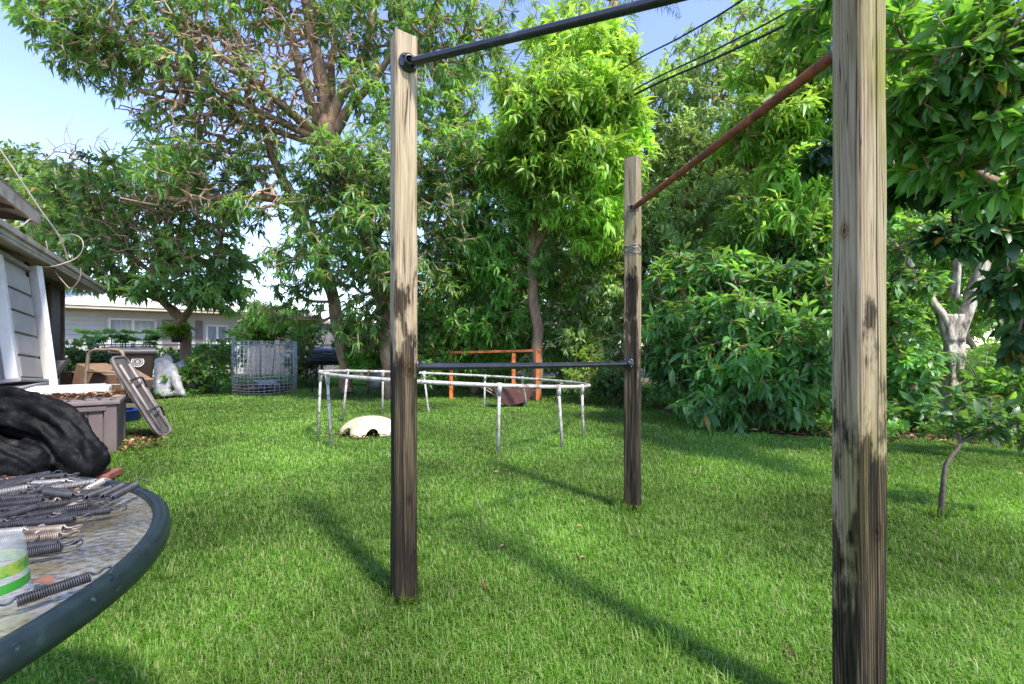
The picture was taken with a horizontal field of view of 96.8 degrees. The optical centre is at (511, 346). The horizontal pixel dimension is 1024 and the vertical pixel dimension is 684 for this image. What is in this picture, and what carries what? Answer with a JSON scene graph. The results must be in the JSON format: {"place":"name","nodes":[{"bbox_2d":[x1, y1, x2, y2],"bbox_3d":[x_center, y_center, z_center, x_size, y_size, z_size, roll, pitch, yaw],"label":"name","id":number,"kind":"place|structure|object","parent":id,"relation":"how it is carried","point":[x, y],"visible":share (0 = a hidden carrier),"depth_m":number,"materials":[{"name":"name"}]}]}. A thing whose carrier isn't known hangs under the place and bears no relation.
{"place":"outdoors","nodes":[
{"label":"outdoors","id":0,"kind":"place"},
{"bbox_2d":[65,289,266,376],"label":"neighbour house","id":1,"kind":"structure","parent":0,"point":[91,314],"depth_m":16.18,"materials":[{"name":"white"}]},
{"bbox_2d":[108,318,156,343],"bbox_3d":[-13.542,-0.510,16.263,1.334,0.980,0.080,0,0,-40],"label":"window","id":2,"kind":"structure","parent":1,"relation":"in","point":[138,325],"depth_m":16.24,"materials":[{"name":"glass"}]},
{"bbox_2d":[162,319,202,355],"bbox_3d":[-12.448,-0.100,17.206,1.244,1.800,0.040,0,0,-40],"label":"door","id":3,"kind":"structure","parent":1,"relation":"in","point":[199,325],"depth_m":17.07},
{"bbox_2d":[206,325,228,343],"bbox_3d":[-11.583,-0.425,17.883,0.745,0.850,0.080,0,0,-40],"label":"window","id":4,"kind":"structure","parent":1,"relation":"in","point":[212,331],"depth_m":17.83,"materials":[{"name":"glass"}]},
{"bbox_2d":[0,0,1023,346],"label":"sky","id":5,"kind":"structure","parent":0,"point":[36,106],"materials":[{"name":"blue"}]},
{"bbox_2d":[0,385,1023,683],"bbox_3d":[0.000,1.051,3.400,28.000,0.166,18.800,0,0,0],"label":"lawn","id":6,"kind":"structure","parent":0,"point":[517,414],"depth_m":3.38,"materials":[{"name":"plant"}]},
{"bbox_2d":[0,476,170,682],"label":"patio table","id":7,"kind":"object","parent":6,"relation":"on","point":[128,544],"visible":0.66,"depth_m":0.74,"materials":[{"name":"grey glass"}]},
{"bbox_2d":[0,549,30,595],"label":"plastic cup","id":8,"kind":"object","parent":7,"relation":"on","point":[19,567],"visible":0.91,"depth_m":0.65,"materials":[{"name":"plastic"}]},
{"bbox_2d":[0,533,40,546],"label":"coil spring","id":9,"kind":"object","parent":7,"relation":"on","point":[12,539],"visible":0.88,"depth_m":0.80,"materials":[{"name":"metal"}]},
{"bbox_2d":[0,482,43,494],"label":"coil spring","id":10,"kind":"object","parent":7,"relation":"on","point":[5,490],"visible":0.88,"depth_m":1.09,"materials":[{"name":"metal"}]},
{"bbox_2d":[0,524,44,536],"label":"coil spring","id":11,"kind":"object","parent":7,"relation":"on","point":[7,532],"visible":0.92,"depth_m":0.84,"materials":[{"name":"metal"}]},
{"bbox_2d":[0,501,49,517],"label":"coil spring","id":12,"kind":"object","parent":7,"relation":"on","point":[21,511],"visible":0.91,"depth_m":0.94,"materials":[{"name":"metal"}]},
{"bbox_2d":[0,497,54,506],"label":"coil spring","id":13,"kind":"object","parent":7,"relation":"on","point":[31,501],"visible":0.79,"depth_m":1.00,"materials":[{"name":"metal"}]},
{"bbox_2d":[0,512,65,527],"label":"coil spring","id":14,"kind":"object","parent":7,"relation":"on","point":[10,523],"visible":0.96,"depth_m":0.88,"materials":[{"name":"metal"}]},
{"bbox_2d":[0,500,76,512],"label":"coil spring","id":15,"kind":"object","parent":7,"relation":"on","point":[54,505],"visible":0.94,"depth_m":0.98,"materials":[{"name":"metal"}]},
{"bbox_2d":[0,538,79,552],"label":"coil spring","id":16,"kind":"object","parent":7,"relation":"on","point":[23,545],"visible":0.72,"depth_m":0.78,"materials":[{"name":"metal"}]},
{"bbox_2d":[1,530,79,544],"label":"coil spring","id":17,"kind":"object","parent":7,"relation":"on","point":[44,536],"visible":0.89,"depth_m":0.82,"materials":[{"name":"metal"}]},
{"bbox_2d":[28,575,53,584],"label":"dead leaf","id":18,"kind":"object","parent":7,"relation":"on","point":[47,579],"visible":0.82,"depth_m":0.68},
{"bbox_2d":[0,538,83,562],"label":"coil spring","id":19,"kind":"object","parent":7,"relation":"on","point":[43,549],"visible":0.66,"depth_m":0.77,"materials":[{"name":"metal"}]},
{"bbox_2d":[1,493,82,502],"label":"coil spring","id":20,"kind":"object","parent":7,"relation":"on","point":[15,497],"visible":0.49,"depth_m":1.03,"materials":[{"name":"metal"}]},
{"bbox_2d":[6,513,92,527],"bbox_3d":[-0.909,0.344,0.896,0.130,0.016,0.024,-1,19,-21],"label":"coil spring","id":21,"kind":"object","parent":7,"relation":"on","point":[54,520],"visible":0.9,"depth_m":0.89,"materials":[{"name":"metal"}]},
{"bbox_2d":[27,478,75,485],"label":"coil spring","id":22,"kind":"object","parent":7,"relation":"on","point":[50,481],"visible":0.62,"depth_m":1.15,"materials":[{"name":"metal"}]},
{"bbox_2d":[23,524,82,533],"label":"coil spring","id":23,"kind":"object","parent":7,"relation":"on","point":[63,528],"visible":0.84,"depth_m":0.85,"materials":[{"name":"metal"}]},
{"bbox_2d":[30,472,79,479],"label":"coil spring","id":24,"kind":"object","parent":7,"relation":"on","point":[54,476],"visible":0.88,"depth_m":1.20,"materials":[{"name":"metal"}]},
{"bbox_2d":[0,386,110,477],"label":"cover","id":25,"kind":"object","parent":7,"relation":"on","point":[39,432],"visible":0.88,"depth_m":3.60,"materials":[{"name":"black fabric"}]},
{"bbox_2d":[0,566,113,606],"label":"coil spring","id":26,"kind":"object","parent":7,"relation":"on","point":[74,582],"visible":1,"depth_m":0.64,"materials":[{"name":"metal"}]},
{"bbox_2d":[9,501,107,519],"bbox_3d":[-0.948,0.344,0.954,0.152,0.016,0.024,-3,4,-34],"label":"coil spring","id":27,"kind":"object","parent":7,"relation":"on","point":[75,507],"visible":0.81,"depth_m":0.95,"materials":[{"name":"metal"}]},
{"bbox_2d":[32,488,88,498],"bbox_3d":[-1.014,0.330,1.022,0.130,0.016,0.024,3,19,7],"label":"coil spring","id":28,"kind":"object","parent":7,"relation":"on","point":[60,493],"visible":0.96,"depth_m":1.02,"materials":[{"name":"metal"}]},
{"bbox_2d":[51,478,108,488],"bbox_3d":[-1.088,0.344,1.132,0.130,0.016,0.024,0,4,-44],"label":"coil spring","id":29,"kind":"object","parent":7,"relation":"on","point":[76,484],"visible":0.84,"depth_m":1.13,"materials":[{"name":"metal"}]},
{"bbox_2d":[49,505,126,516],"bbox_3d":[-0.879,0.344,0.940,0.130,0.016,0.024,2,11,-36],"label":"coil spring","id":30,"kind":"object","parent":7,"relation":"on","point":[96,510],"visible":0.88,"depth_m":0.94,"materials":[{"name":"metal"}]},
{"bbox_2d":[71,484,115,502],"bbox_3d":[-0.933,0.330,1.024,0.024,0.016,0.130,18,-6,-9],"label":"coil spring","id":31,"kind":"object","parent":7,"relation":"on","point":[92,494],"visible":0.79,"depth_m":1.00,"materials":[{"name":"metal"}]},
{"bbox_2d":[95,468,122,478],"bbox_3d":[-3.402,1.070,3.799,0.160,0.050,0.220,0,0,-17],"label":"terracotta tile","id":32,"kind":"object","parent":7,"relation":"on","point":[111,473],"visible":0.5,"depth_m":3.80,"materials":[{"name":"ceramic"}]},
{"bbox_2d":[88,482,130,501],"bbox_3d":[-0.913,0.330,1.037,0.024,0.016,0.130,17,-3,-13],"label":"coil spring","id":33,"kind":"object","parent":7,"relation":"on","point":[104,494],"visible":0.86,"depth_m":1.02,"materials":[{"name":"metal"}]},
{"bbox_2d":[97,478,146,503],"bbox_3d":[-0.887,0.329,1.041,0.024,0.016,0.149,28,-3,-10],"label":"coil spring","id":34,"kind":"object","parent":7,"relation":"on","point":[117,494],"visible":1,"depth_m":1.03,"materials":[{"name":"metal"}]},
{"bbox_2d":[83,348,124,389],"bbox_3d":[-5.735,0.561,6.409,0.582,1.079,0.063,0,0,0],"label":"chair frame","id":35,"kind":"object","parent":6,"relation":"on","point":[87,361],"visible":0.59,"depth_m":6.38,"materials":[{"name":"metal"}]},
{"bbox_2d":[126,408,140,421],"bbox_3d":[-5.718,1.012,6.700,0.440,0.175,0.440,0,0,0],"label":"blue tub","id":36,"kind":"object","parent":6,"relation":"on","point":[133,414],"visible":0.34,"depth_m":6.65,"materials":[{"name":"plastic"}]},
{"bbox_2d":[110,356,171,436],"bbox_3d":[-4.443,0.599,5.466,0.512,0.978,0.511,0,0,-23],"label":"folding table","id":37,"kind":"object","parent":6,"relation":"on","point":[135,385],"visible":0.98,"depth_m":5.41,"materials":[{"name":"grey plastic"}]},
{"bbox_2d":[117,425,173,451],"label":"soil litter","id":38,"kind":"object","parent":6,"relation":"on","point":[140,433],"visible":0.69,"depth_m":5.21,"materials":[{"name":"brown plant"}]},
{"bbox_2d":[152,355,185,396],"bbox_3d":[-7.503,0.636,9.901,0.895,0.915,0.456,0,0,35],"label":"plastic sheet","id":39,"kind":"object","parent":6,"relation":"on","point":[164,365],"visible":0.96,"depth_m":9.87,"materials":[{"name":"plastic"}]},
{"bbox_2d":[153,329,249,392],"bbox_3d":[-7.076,0.341,10.543,2.039,1.527,1.206,0,0,-44],"label":"leafy bush","id":40,"kind":"object","parent":6,"relation":"on","point":[216,359],"visible":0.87,"depth_m":10.45,"materials":[{"name":"green plant"}]},
{"bbox_2d":[0,0,519,398],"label":"mango tree","id":41,"kind":"object","parent":6,"relation":"on","point":[355,202],"visible":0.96,"depth_m":8.61,"materials":[{"name":"green plant"}]},
{"bbox_2d":[231,341,296,394],"bbox_3d":[-5.992,0.483,11.039,1.402,1.234,1.425,0,0,0],"label":"wire cage","id":42,"kind":"object","parent":6,"relation":"on","point":[294,370],"visible":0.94,"depth_m":10.63,"materials":[{"name":"metal"}]},
{"bbox_2d":[235,381,294,393],"bbox_3d":[-5.975,0.966,11.038,1.454,0.305,1.183,0,0,0],"label":"garden waste","id":43,"kind":"object","parent":6,"relation":"on","point":[260,387],"visible":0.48,"depth_m":10.74,"materials":[{"name":"green plant"}]},
{"bbox_2d":[280,317,328,387],"bbox_3d":[-5.555,0.115,12.244,1.275,1.979,1.578,0,0,0],"label":"leafy bush","id":44,"kind":"object","parent":6,"relation":"on","point":[304,366],"visible":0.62,"depth_m":12.07,"materials":[{"name":"green plant"}]},
{"bbox_2d":[302,348,338,392],"bbox_3d":[-4.439,0.569,10.930,1.020,1.064,0.680,0,0,0],"label":"barbecue grill","id":45,"kind":"object","parent":6,"relation":"on","point":[323,356],"visible":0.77,"depth_m":10.76,"materials":[{"name":"metal"}]},
{"bbox_2d":[339,416,390,437],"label":"arched dome","id":46,"kind":"structure","parent":6,"relation":"on","point":[359,427],"depth_m":5.58,"materials":[{"name":"beige plastic"}]},
{"bbox_2d":[327,314,419,392],"bbox_3d":[-3.156,0.144,10.703,2.300,1.928,1.969,0,0,0],"label":"leafy bush","id":47,"kind":"object","parent":6,"relation":"on","point":[358,363],"visible":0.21,"depth_m":10.26,"materials":[{"name":"green plant"}]},
{"bbox_2d":[367,368,381,389],"bbox_3d":[-2.590,0.732,9.773,1.023,0.553,0.439,0,0,-15],"label":"covered bundle","id":48,"kind":"object","parent":6,"relation":"on","point":[375,385],"visible":0.25,"depth_m":9.51,"materials":[{"name":"plastic"}]},
{"bbox_2d":[417,310,446,394],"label":"leafy bush","id":49,"kind":"object","parent":6,"relation":"on","point":[426,349],"visible":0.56,"depth_m":9.40,"materials":[{"name":"green plant"}]},
{"bbox_2d":[317,369,590,454],"bbox_3d":[-0.732,0.720,6.200,3.564,0.872,3.540,0,0,0],"label":"trampoline frame","id":50,"kind":"object","parent":6,"relation":"on","point":[328,374],"visible":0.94,"depth_m":5.09,"materials":[{"name":"metal"}]},
{"bbox_2d":[441,355,522,391],"bbox_3d":[-0.833,0.495,10.725,2.292,1.226,1.341,0,0,-17],"label":"leafy bush","id":51,"kind":"object","parent":6,"relation":"on","point":[489,379],"visible":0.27,"depth_m":10.53,"materials":[{"name":"green plant"}]},
{"bbox_2d":[447,349,540,400],"bbox_3d":[-0.406,0.576,9.352,1.997,1.047,0.183,0,0,12],"label":"orange frame","id":52,"kind":"object","parent":6,"relation":"on","point":[513,370],"visible":0.79,"depth_m":9.26,"materials":[{"name":"orange paint"}]},
{"bbox_2d":[417,90,579,393],"bbox_3d":[-0.386,-2.103,10.118,3.421,6.500,3.425,0,0,39],"label":"leafy tree","id":53,"kind":"object","parent":6,"relation":"on","point":[500,256],"visible":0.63,"depth_m":9.22,"materials":[{"name":"green plant"}]},
{"bbox_2d":[478,382,532,406],"bbox_3d":[-0.129,0.882,8.267,1.004,0.446,0.670,0,0,0],"label":"wheelbarrow","id":54,"kind":"object","parent":6,"relation":"on","point":[511,397],"visible":0.78,"depth_m":7.93,"materials":[{"name":"metal"}]},
{"bbox_2d":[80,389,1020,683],"bbox_3d":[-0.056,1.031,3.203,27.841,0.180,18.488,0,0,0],"label":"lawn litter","id":55,"kind":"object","parent":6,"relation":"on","point":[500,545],"visible":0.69,"depth_m":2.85,"materials":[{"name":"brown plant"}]},
{"bbox_2d":[479,0,664,400],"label":"mango tree","id":56,"kind":"object","parent":6,"relation":"on","point":[563,132],"visible":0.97,"depth_m":8.09,"materials":[{"name":"green plant"}]},
{"bbox_2d":[557,343,612,402],"bbox_3d":[1.421,0.507,9.050,1.051,1.195,1.456,0,0,43],"label":"leafy bush","id":57,"kind":"object","parent":6,"relation":"on","point":[586,374],"visible":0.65,"depth_m":8.90,"materials":[{"name":"green plant"}]},
{"bbox_2d":[591,367,654,410],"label":"leafy bush","id":58,"kind":"object","parent":6,"relation":"on","point":[610,385],"visible":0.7,"depth_m":8.29,"materials":[{"name":"green plant"}]},
{"bbox_2d":[390,0,886,683],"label":"pull up frame","id":59,"kind":"object","parent":6,"relation":"on","point":[856,54],"visible":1,"depth_m":1.28,"materials":[{"name":"brown wood"}]},
{"bbox_2d":[920,382,1023,516],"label":"sapling","id":60,"kind":"object","parent":6,"relation":"on","point":[996,430],"visible":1,"depth_m":2.92,"materials":[{"name":"green plant"}]},
{"bbox_2d":[114,347,1020,455],"bbox_3d":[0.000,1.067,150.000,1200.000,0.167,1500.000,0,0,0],"label":"ground","id":61,"kind":"structure","parent":0,"point":[130,404],"depth_m":7.10,"materials":[{"name":"brown soil"}]},
{"bbox_2d":[0,379,58,388],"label":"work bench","id":62,"kind":"object","parent":61,"relation":"on","point":[25,385],"visible":0.17,"depth_m":5.12,"materials":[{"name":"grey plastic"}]},
{"bbox_2d":[0,250,48,384],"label":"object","id":63,"kind":"object","parent":62,"relation":"on","point":[20,362],"visible":1,"depth_m":5.07,"materials":[{"name":"wood"}]},
{"bbox_2d":[29,266,57,384],"bbox_3d":[-5.828,0.075,5.700,0.399,2.168,0.070,0,0,0],"label":"leaning post","id":64,"kind":"object","parent":61,"relation":"on","point":[42,320],"visible":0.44,"depth_m":5.67,"materials":[{"name":"wood"}]},
{"bbox_2d":[0,177,105,384],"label":"house","id":65,"kind":"structure","parent":61,"relation":"on","point":[17,244],"depth_m":6.10,"materials":[{"name":"wood"}]},
{"bbox_2d":[0,148,68,260],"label":"cable","id":66,"kind":"object","parent":65,"relation":"attached to","point":[6,158],"visible":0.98,"depth_m":7.08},
{"bbox_2d":[45,282,64,384],"bbox_3d":[-8.128,-0.158,8.091,0.080,1.875,0.980,0,0,-35],"label":"screen door","id":67,"kind":"structure","parent":65,"relation":"in","point":[55,294],"depth_m":8.20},
{"bbox_2d":[33,234,83,267],"bbox_3d":[-5.857,-1.244,5.901,0.420,0.486,0.411,0,0,0],"label":"cable","id":68,"kind":"object","parent":65,"relation":"hanging from","point":[70,260],"visible":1,"depth_m":5.99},
{"bbox_2d":[0,138,117,291],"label":"yellow green tree","id":69,"kind":"object","parent":61,"relation":"on","point":[6,168],"visible":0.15,"depth_m":16.01,"materials":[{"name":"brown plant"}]},
{"bbox_2d":[55,360,69,384],"bbox_3d":[-6.716,0.651,6.745,0.216,0.899,0.503,0,0,-35],"label":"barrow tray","id":70,"kind":"object","parent":61,"relation":"on","point":[61,365],"visible":0.13,"depth_m":6.68,"materials":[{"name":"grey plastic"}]},
{"bbox_2d":[61,371,74,384],"bbox_3d":[-7.034,0.530,7.361,0.370,0.298,0.384,0,0,14],"label":"cardboard box","id":71,"kind":"object","parent":61,"relation":"on","point":[67,378],"visible":0.23,"depth_m":7.27,"materials":[{"name":"cardboard"}]},
{"bbox_2d":[65,338,111,370],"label":"leafy bush","id":72,"kind":"object","parent":61,"relation":"on","point":[74,354],"visible":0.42,"depth_m":10.67,"materials":[{"name":"green plant"}]},
{"bbox_2d":[58,393,127,452],"bbox_3d":[-4.833,0.819,4.689,1.280,0.562,0.820,0,0,-36],"label":"deck box","id":73,"kind":"object","parent":61,"relation":"on","point":[105,416],"visible":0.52,"depth_m":4.70,"materials":[{"name":"plastic"}]},
{"bbox_2d":[25,383,111,394],"bbox_3d":[-4.775,0.472,4.916,0.660,0.105,0.340,0,0,-36],"label":"white panel","id":74,"kind":"object","parent":73,"relation":"on","point":[76,388],"visible":0.68,"depth_m":4.82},
{"bbox_2d":[42,388,126,398],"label":"lid litter","id":75,"kind":"object","parent":73,"relation":"on","point":[111,393],"visible":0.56,"depth_m":4.71,"materials":[{"name":"brown plant"}]},
{"bbox_2d":[72,363,116,388],"bbox_3d":[-6.194,0.501,6.848,0.701,0.496,0.510,0,0,14],"label":"cardboard box","id":76,"kind":"object","parent":61,"relation":"on","point":[100,378],"visible":0.46,"depth_m":6.74,"materials":[{"name":"cardboard"}]},
{"bbox_2d":[72,328,162,353],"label":"broad leaf plant","id":77,"kind":"object","parent":61,"relation":"on","point":[155,336],"visible":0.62,"depth_m":11.91,"materials":[{"name":"plant"}]},
{"bbox_2d":[111,368,153,396],"bbox_3d":[-5.786,0.534,6.860,0.541,0.421,0.383,0,0,14],"label":"cardboard box","id":78,"kind":"object","parent":61,"relation":"on","point":[149,380],"visible":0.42,"depth_m":6.93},
{"bbox_2d":[109,348,156,399],"bbox_3d":[-7.653,0.565,9.222,0.724,1.070,0.858,0,0,-38],"label":"wheelie bin","id":79,"kind":"object","parent":61,"relation":"on","point":[141,360],"visible":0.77,"depth_m":8.99,"materials":[{"name":"grey plastic"}]},
{"bbox_2d":[6,118,266,360],"bbox_3d":[-8.343,-2.208,10.645,5.026,6.069,3.333,0,0,0],"label":"spreading tree","id":80,"kind":"object","parent":61,"relation":"on","point":[214,286],"visible":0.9,"depth_m":9.93,"materials":[{"name":"green plant"}]},
{"bbox_2d":[151,316,199,341],"bbox_3d":[-8.051,-0.449,10.916,0.972,0.699,1.002,0,0,44],"label":"hanging planter","id":81,"kind":"object","parent":80,"relation":"attached to","point":[175,333],"visible":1,"depth_m":10.80,"materials":[{"name":"green plant"}]},
{"bbox_2d":[174,359,199,392],"bbox_3d":[-7.531,0.740,10.484,0.668,0.888,0.458,0,0,-24],"label":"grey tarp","id":82,"kind":"object","parent":61,"relation":"on","point":[179,363],"visible":0.12,"depth_m":10.37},
{"bbox_2d":[152,339,228,368],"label":"leafy bush","id":83,"kind":"object","parent":61,"relation":"on","point":[171,352],"visible":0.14,"depth_m":12.34,"materials":[{"name":"green plant"}]},
{"bbox_2d":[68,343,370,381],"bbox_3d":[-8.196,0.500,13.098,9.825,1.200,0.050,0,0,-3],"label":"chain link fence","id":84,"kind":"object","parent":61,"relation":"on","point":[138,345],"visible":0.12,"depth_m":13.12,"materials":[{"name":"metal"}]},
{"bbox_2d":[227,303,315,378],"bbox_3d":[-7.240,-0.146,13.942,2.496,2.494,1.884,0,0,0],"label":"vine bush","id":85,"kind":"object","parent":61,"relation":"on","point":[256,332],"visible":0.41,"depth_m":13.61,"materials":[{"name":"green plant"}]},
{"bbox_2d":[237,308,333,375],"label":"garden shed","id":86,"kind":"structure","parent":61,"relation":"on","point":[329,335],"depth_m":15.80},
{"bbox_2d":[153,373,672,405],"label":"undergrowth","id":87,"kind":"object","parent":61,"relation":"on","point":[225,386],"visible":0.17,"depth_m":11.69,"materials":[{"name":"green plant"}]},
{"bbox_2d":[432,27,544,376],"bbox_3d":[-0.192,-3.556,13.118,4.702,9.355,4.606,0,0,0],"label":"tree","id":88,"kind":"object","parent":61,"relation":"on","point":[483,85],"visible":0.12,"depth_m":13.13,"materials":[{"name":"green plant"}]},
{"bbox_2d":[417,235,643,389],"bbox_3d":[-0.166,-0.562,11.026,6.460,3.633,4.107,0,0,0],"label":"leafy tree","id":89,"kind":"object","parent":61,"relation":"on","point":[561,296],"visible":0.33,"depth_m":9.70,"materials":[{"name":"green plant"}]},
{"bbox_2d":[510,172,669,380],"bbox_3d":[1.593,-1.207,10.172,3.955,4.882,3.049,0,0,0],"label":"leafy tree","id":90,"kind":"object","parent":61,"relation":"on","point":[614,335],"visible":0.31,"depth_m":9.46,"materials":[{"name":"green plant"}]},
{"bbox_2d":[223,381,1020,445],"bbox_3d":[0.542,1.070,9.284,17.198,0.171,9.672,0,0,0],"label":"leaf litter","id":91,"kind":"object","parent":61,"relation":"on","point":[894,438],"visible":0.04,"depth_m":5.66,"materials":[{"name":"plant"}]},
{"bbox_2d":[334,79,1023,377],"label":"wood","id":92,"kind":"object","parent":61,"relation":"on","point":[926,269],"visible":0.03,"depth_m":15.87,"materials":[{"name":"plant"}]},
{"bbox_2d":[640,0,825,386],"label":"leafy tree","id":93,"kind":"object","parent":61,"relation":"on","point":[685,222],"visible":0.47,"depth_m":9.23,"materials":[{"name":"green plant"}]},
{"bbox_2d":[641,217,891,433],"bbox_3d":[3.387,-0.399,6.836,3.206,3.178,3.224,0,0,0],"label":"mango shrub","id":94,"kind":"object","parent":61,"relation":"on","point":[714,349],"visible":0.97,"depth_m":6.07,"materials":[{"name":"green plant"}]},
{"bbox_2d":[695,0,961,300],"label":"leafy tree","id":95,"kind":"object","parent":61,"relation":"on","point":[786,196],"visible":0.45,"depth_m":6.98,"materials":[{"name":"green plant"}]},
{"bbox_2d":[720,394,1023,444],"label":"ground cover","id":96,"kind":"object","parent":61,"relation":"on","point":[927,426],"visible":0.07,"depth_m":5.63,"materials":[{"name":"green plant"}]},
{"bbox_2d":[771,0,1023,227],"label":"overhanging tree","id":97,"kind":"object","parent":61,"relation":"on","point":[952,86],"visible":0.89,"depth_m":3.30,"materials":[{"name":"green plant"}]},
{"bbox_2d":[791,107,1023,373],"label":"dark glossy tree","id":98,"kind":"object","parent":61,"relation":"on","point":[977,242],"visible":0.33,"depth_m":4.09,"materials":[{"name":"green plant"}]},
{"bbox_2d":[886,301,956,430],"bbox_3d":[5.312,0.259,6.427,1.228,1.810,1.549,0,0,0],"label":"leafy bush","id":99,"kind":"object","parent":61,"relation":"on","point":[907,366],"visible":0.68,"depth_m":6.11,"materials":[{"name":"green plant"}]},
{"bbox_2d":[822,90,1023,394],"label":"leafy tree","id":100,"kind":"object","parent":61,"relation":"on","point":[948,304],"visible":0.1,"depth_m":9.01,"materials":[{"name":"green plant"}]},
{"bbox_2d":[886,199,1023,416],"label":"pale barked tree","id":101,"kind":"object","parent":61,"relation":"on","point":[953,329],"visible":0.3,"depth_m":6.50,"materials":[{"name":"green plant"}]},
{"bbox_2d":[914,336,1023,400],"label":"clumping palm","id":102,"kind":"object","parent":61,"relation":"on","point":[995,346],"visible":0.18,"depth_m":8.03,"materials":[{"name":"green plant"}]},
{"bbox_2d":[916,352,1023,405],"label":"clumping palm","id":103,"kind":"object","parent":61,"relation":"on","point":[969,358],"visible":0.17,"depth_m":6.40,"materials":[{"name":"green plant"}]},
{"bbox_2d":[952,356,1023,432],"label":"leafy bush","id":104,"kind":"object","parent":61,"relation":"on","point":[1005,380],"visible":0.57,"depth_m":5.90,"materials":[{"name":"green plant"}]},
{"bbox_2d":[512,0,718,307],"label":"tree","id":105,"kind":"object","parent":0,"point":[611,3],"visible":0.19,"depth_m":14.12,"materials":[{"name":"green plant"}]},
{"bbox_2d":[616,0,743,72],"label":"power line","id":106,"kind":"object","parent":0,"point":[716,16],"visible":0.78,"depth_m":6.15,"materials":[{"name":"rubber"}]},
{"bbox_2d":[607,24,784,108],"bbox_3d":[2.874,-4.098,6.300,0.033,0.565,6.677,0,0,-31],"label":"power line","id":107,"kind":"object","parent":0,"point":[721,55],"visible":0.62,"depth_m":6.38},
{"bbox_2d":[610,1,807,103],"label":"power line","id":108,"kind":"object","parent":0,"point":[764,24],"visible":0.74,"depth_m":6.22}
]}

